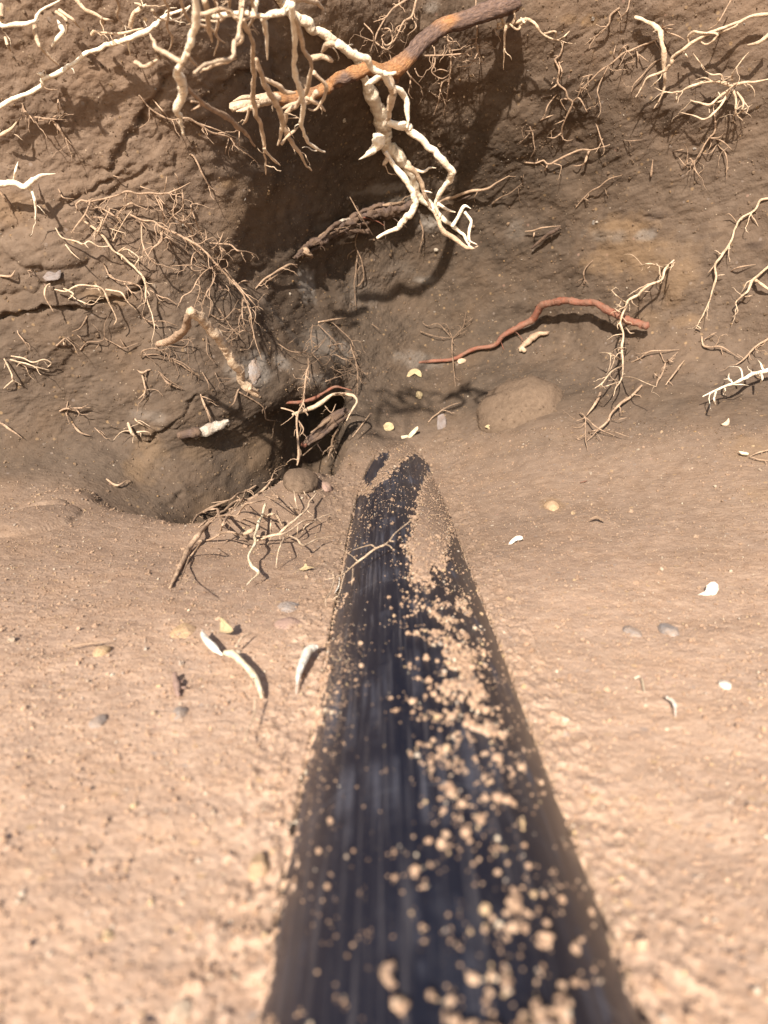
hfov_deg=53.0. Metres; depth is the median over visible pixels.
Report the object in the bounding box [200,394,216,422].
surface root
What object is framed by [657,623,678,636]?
stone
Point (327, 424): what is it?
rotten stick
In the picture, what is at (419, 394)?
seed
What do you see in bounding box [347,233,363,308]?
surface root
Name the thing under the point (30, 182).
surface root
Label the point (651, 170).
straw tip
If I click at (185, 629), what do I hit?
stone
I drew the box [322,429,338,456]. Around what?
surface root
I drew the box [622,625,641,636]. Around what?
stone
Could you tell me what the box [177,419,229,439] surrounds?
wood chip
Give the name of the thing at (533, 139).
surface root
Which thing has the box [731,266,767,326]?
surface root
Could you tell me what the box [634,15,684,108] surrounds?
surface root
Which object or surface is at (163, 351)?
surface root
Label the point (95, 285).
surface root
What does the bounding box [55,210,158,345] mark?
surface root
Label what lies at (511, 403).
earth clod
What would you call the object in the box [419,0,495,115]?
surface root
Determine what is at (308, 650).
pale root shoot
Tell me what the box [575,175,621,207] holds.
surface root
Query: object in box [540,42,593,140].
surface root
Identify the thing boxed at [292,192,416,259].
rotten stick
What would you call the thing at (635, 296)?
hanging root
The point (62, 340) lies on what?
surface root
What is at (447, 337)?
surface root
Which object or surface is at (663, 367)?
surface root
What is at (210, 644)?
root
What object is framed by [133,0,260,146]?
hanging root
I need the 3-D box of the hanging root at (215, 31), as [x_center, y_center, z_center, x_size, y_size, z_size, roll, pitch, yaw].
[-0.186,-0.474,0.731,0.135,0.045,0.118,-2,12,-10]
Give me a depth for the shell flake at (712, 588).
0.80 m
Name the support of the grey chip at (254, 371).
on the ground
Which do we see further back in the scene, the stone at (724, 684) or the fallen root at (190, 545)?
the fallen root at (190, 545)
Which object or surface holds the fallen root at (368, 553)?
on the pipe
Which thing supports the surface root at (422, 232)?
on the ground
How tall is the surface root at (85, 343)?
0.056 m
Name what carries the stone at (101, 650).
on the ground
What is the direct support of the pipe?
on the ground
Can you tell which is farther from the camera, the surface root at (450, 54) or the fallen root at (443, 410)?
the fallen root at (443, 410)
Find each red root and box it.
[286,385,351,403]
[419,297,649,363]
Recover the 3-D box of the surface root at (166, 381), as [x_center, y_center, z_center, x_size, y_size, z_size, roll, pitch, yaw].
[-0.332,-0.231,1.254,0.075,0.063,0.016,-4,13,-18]
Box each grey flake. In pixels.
[43,270,60,280]
[437,414,445,428]
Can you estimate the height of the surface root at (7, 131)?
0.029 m
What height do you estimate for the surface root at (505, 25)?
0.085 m
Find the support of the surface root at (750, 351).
on the ground
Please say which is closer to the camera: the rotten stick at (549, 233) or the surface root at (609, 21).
the surface root at (609, 21)
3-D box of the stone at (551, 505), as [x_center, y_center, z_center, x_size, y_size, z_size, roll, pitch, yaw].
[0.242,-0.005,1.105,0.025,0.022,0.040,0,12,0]
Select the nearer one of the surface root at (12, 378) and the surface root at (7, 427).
the surface root at (12, 378)
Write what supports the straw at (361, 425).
on the ground
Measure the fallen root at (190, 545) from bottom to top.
0.114 m
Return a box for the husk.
[407,369,421,376]
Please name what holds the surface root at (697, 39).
on the ground
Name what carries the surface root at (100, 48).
on the ground
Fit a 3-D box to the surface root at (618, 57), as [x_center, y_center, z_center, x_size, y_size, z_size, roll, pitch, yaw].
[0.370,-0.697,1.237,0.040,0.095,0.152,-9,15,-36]
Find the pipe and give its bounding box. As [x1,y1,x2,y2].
[261,451,641,1023]
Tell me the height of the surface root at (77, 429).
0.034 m
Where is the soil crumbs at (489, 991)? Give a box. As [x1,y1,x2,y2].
[262,433,632,1017]
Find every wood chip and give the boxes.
[172,672,185,697]
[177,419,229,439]
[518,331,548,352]
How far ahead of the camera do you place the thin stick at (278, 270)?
1.39 m
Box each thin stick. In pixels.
[255,263,297,288]
[434,176,515,209]
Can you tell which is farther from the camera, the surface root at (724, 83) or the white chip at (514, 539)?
the surface root at (724, 83)
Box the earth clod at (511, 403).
[475,374,562,432]
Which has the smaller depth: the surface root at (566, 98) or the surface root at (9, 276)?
the surface root at (9, 276)
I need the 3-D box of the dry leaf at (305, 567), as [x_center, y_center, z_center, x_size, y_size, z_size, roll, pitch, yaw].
[-0.092,0.066,0.914,0.020,0.009,0.006,0,12,0]
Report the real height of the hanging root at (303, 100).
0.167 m
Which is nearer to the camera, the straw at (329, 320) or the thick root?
the thick root
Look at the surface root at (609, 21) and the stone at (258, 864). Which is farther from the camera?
the surface root at (609, 21)
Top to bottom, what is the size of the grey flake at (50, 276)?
0.016 m
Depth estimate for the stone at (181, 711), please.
0.55 m
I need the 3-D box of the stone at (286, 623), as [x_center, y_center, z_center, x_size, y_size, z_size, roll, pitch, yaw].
[-0.091,0.108,0.734,0.032,0.014,0.029,-10,16,-39]
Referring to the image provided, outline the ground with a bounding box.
[0,0,767,1023]
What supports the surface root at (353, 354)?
on the ground
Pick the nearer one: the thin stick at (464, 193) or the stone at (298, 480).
the stone at (298, 480)
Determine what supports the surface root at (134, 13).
on the ground
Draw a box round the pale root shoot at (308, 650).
[296,644,317,693]
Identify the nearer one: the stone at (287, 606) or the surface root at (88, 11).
the stone at (287, 606)
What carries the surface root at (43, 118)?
on the ground
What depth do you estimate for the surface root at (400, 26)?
1.20 m
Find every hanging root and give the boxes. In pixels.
[116,0,259,56]
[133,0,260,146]
[200,0,338,174]
[275,0,477,249]
[281,365,335,465]
[593,254,674,396]
[702,359,767,409]
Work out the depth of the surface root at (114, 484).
1.24 m
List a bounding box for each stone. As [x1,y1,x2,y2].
[88,714,106,727]
[92,645,111,656]
[167,997,193,1023]
[170,623,196,638]
[172,706,187,719]
[249,852,268,881]
[274,617,302,628]
[277,601,298,612]
[283,468,318,493]
[320,482,332,491]
[544,500,558,510]
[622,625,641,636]
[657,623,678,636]
[718,680,730,689]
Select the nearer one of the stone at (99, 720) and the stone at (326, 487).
the stone at (99, 720)
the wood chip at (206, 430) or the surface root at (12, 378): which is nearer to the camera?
the surface root at (12, 378)
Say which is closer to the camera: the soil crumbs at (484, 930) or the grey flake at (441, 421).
the soil crumbs at (484, 930)
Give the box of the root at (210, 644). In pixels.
[200,629,281,751]
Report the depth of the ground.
1.14 m
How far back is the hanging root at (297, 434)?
1.35 m
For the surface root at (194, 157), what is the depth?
1.17 m
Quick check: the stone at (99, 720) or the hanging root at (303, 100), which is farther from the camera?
the hanging root at (303, 100)
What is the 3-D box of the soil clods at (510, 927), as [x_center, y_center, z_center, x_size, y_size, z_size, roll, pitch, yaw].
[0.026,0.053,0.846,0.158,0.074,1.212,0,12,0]
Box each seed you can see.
[416,391,422,398]
[457,358,465,363]
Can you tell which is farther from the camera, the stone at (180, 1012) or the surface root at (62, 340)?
the surface root at (62, 340)
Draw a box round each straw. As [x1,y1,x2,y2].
[318,318,342,322]
[350,197,372,234]
[352,414,369,436]
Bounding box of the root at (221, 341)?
[155,306,259,397]
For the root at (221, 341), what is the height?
0.119 m
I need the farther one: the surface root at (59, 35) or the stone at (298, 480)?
the stone at (298, 480)
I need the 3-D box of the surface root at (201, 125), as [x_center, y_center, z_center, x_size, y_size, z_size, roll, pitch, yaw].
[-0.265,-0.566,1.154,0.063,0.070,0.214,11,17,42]
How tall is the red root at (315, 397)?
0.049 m
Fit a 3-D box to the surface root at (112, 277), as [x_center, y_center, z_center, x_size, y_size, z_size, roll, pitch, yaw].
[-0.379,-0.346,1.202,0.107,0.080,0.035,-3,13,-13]
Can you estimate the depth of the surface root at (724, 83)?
1.16 m
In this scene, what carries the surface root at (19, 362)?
on the ground
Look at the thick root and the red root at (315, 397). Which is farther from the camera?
the red root at (315, 397)
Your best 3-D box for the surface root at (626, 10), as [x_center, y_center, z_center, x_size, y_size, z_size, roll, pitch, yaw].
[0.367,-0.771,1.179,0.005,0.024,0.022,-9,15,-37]
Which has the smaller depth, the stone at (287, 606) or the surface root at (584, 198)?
the stone at (287, 606)
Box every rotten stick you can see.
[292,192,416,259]
[300,407,350,449]
[525,226,560,248]
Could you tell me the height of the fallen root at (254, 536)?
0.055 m
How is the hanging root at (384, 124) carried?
hanging from the ground
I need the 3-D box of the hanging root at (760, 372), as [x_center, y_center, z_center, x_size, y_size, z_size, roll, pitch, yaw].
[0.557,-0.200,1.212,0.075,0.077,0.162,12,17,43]
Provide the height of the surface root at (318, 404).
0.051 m
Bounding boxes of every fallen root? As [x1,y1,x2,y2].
[168,465,283,588]
[240,490,332,584]
[324,520,411,604]
[428,402,460,422]
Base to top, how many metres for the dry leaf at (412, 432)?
0.031 m
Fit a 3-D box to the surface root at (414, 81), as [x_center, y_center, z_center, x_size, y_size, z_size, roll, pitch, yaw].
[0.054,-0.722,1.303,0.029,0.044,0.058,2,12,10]
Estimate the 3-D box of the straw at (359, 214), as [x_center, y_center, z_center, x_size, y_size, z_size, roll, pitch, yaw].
[-0.040,-0.582,1.517,0.011,0.064,0.077,9,15,35]
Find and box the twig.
[68,641,107,647]
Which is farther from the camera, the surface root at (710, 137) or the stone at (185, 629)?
the surface root at (710, 137)
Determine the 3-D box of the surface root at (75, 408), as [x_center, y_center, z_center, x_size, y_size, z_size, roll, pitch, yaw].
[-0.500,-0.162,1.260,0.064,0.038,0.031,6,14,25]
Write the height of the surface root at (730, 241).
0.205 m
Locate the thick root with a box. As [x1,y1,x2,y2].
[229,0,521,111]
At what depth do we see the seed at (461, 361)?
1.65 m
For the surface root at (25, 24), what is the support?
on the ground
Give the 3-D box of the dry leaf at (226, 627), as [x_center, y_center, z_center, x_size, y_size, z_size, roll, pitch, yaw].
[-0.142,0.102,0.695,0.013,0.015,0.006,0,12,0]
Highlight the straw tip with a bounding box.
[650,160,652,176]
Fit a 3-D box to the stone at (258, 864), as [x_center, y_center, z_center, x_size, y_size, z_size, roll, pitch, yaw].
[-0.064,0.182,0.393,0.010,0.008,0.017,0,12,0]
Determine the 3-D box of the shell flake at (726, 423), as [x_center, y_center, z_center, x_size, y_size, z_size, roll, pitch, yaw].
[0.522,-0.138,1.180,0.014,0.012,0.004,0,12,0]
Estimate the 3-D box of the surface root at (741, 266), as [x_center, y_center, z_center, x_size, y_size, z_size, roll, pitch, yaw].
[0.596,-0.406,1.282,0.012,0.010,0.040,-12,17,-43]
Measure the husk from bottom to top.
0.018 m
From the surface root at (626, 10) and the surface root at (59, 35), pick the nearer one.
the surface root at (59, 35)
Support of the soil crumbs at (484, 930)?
on the pipe
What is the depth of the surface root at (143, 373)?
1.25 m
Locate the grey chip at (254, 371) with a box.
[248,359,260,384]
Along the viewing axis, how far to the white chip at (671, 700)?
0.56 m
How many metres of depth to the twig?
0.67 m
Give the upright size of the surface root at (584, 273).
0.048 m
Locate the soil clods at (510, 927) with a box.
[270,457,594,1004]
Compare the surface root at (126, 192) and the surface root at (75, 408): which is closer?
the surface root at (126, 192)
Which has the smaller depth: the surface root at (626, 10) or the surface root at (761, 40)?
the surface root at (761, 40)
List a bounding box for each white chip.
[509,536,522,544]
[665,696,676,716]
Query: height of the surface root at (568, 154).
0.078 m
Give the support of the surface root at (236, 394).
on the ground
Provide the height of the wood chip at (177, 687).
0.007 m
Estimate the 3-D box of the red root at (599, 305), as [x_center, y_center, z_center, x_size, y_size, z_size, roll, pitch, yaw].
[0.296,-0.362,1.544,0.490,0.131,0.089,9,15,36]
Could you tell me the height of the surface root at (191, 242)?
0.248 m
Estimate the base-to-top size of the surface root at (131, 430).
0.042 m
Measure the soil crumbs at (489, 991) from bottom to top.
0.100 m
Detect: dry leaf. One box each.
[220,617,233,633]
[299,564,313,570]
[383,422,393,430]
[401,426,417,438]
[590,516,603,521]
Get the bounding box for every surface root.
[0,0,59,65]
[0,5,190,109]
[0,117,21,139]
[0,162,55,235]
[0,175,124,278]
[0,422,21,437]
[3,358,20,388]
[10,355,51,378]
[17,330,78,353]
[21,98,73,162]
[44,283,135,324]
[51,20,65,46]
[55,0,164,34]
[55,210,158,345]
[59,402,90,424]
[67,174,189,248]
[72,315,136,350]
[73,423,110,438]
[75,0,113,40]
[103,263,176,316]
[106,478,126,485]
[115,418,150,441]
[130,195,262,359]
[137,369,162,410]
[138,94,257,167]
[138,300,257,392]
[157,351,197,389]
[189,153,217,196]
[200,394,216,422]
[229,380,278,437]
[278,321,366,392]
[292,392,357,420]
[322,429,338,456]
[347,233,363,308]
[349,0,417,61]
[372,313,472,385]
[407,68,423,104]
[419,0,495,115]
[419,218,423,250]
[491,175,532,204]
[494,10,571,69]
[517,126,534,157]
[524,123,609,178]
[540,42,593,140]
[564,384,642,450]
[575,38,659,116]
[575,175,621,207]
[576,260,592,286]
[584,7,621,48]
[604,140,683,196]
[618,0,629,19]
[620,0,767,96]
[631,350,684,385]
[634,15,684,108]
[652,50,767,124]
[679,114,732,189]
[689,197,767,329]
[701,332,767,370]
[731,264,755,271]
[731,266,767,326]
[739,450,767,464]
[747,33,767,45]
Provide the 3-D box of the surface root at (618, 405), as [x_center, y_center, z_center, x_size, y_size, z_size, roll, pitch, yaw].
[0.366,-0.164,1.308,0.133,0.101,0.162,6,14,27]
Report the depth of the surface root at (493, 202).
1.48 m
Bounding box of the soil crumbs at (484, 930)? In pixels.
[276,462,612,1020]
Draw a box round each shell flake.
[697,582,718,595]
[721,418,729,425]
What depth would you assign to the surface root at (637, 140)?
1.29 m
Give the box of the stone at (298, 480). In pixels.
[283,468,318,493]
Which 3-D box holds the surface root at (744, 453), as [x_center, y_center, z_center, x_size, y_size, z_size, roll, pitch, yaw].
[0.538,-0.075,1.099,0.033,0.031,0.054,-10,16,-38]
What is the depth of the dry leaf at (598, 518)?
1.01 m

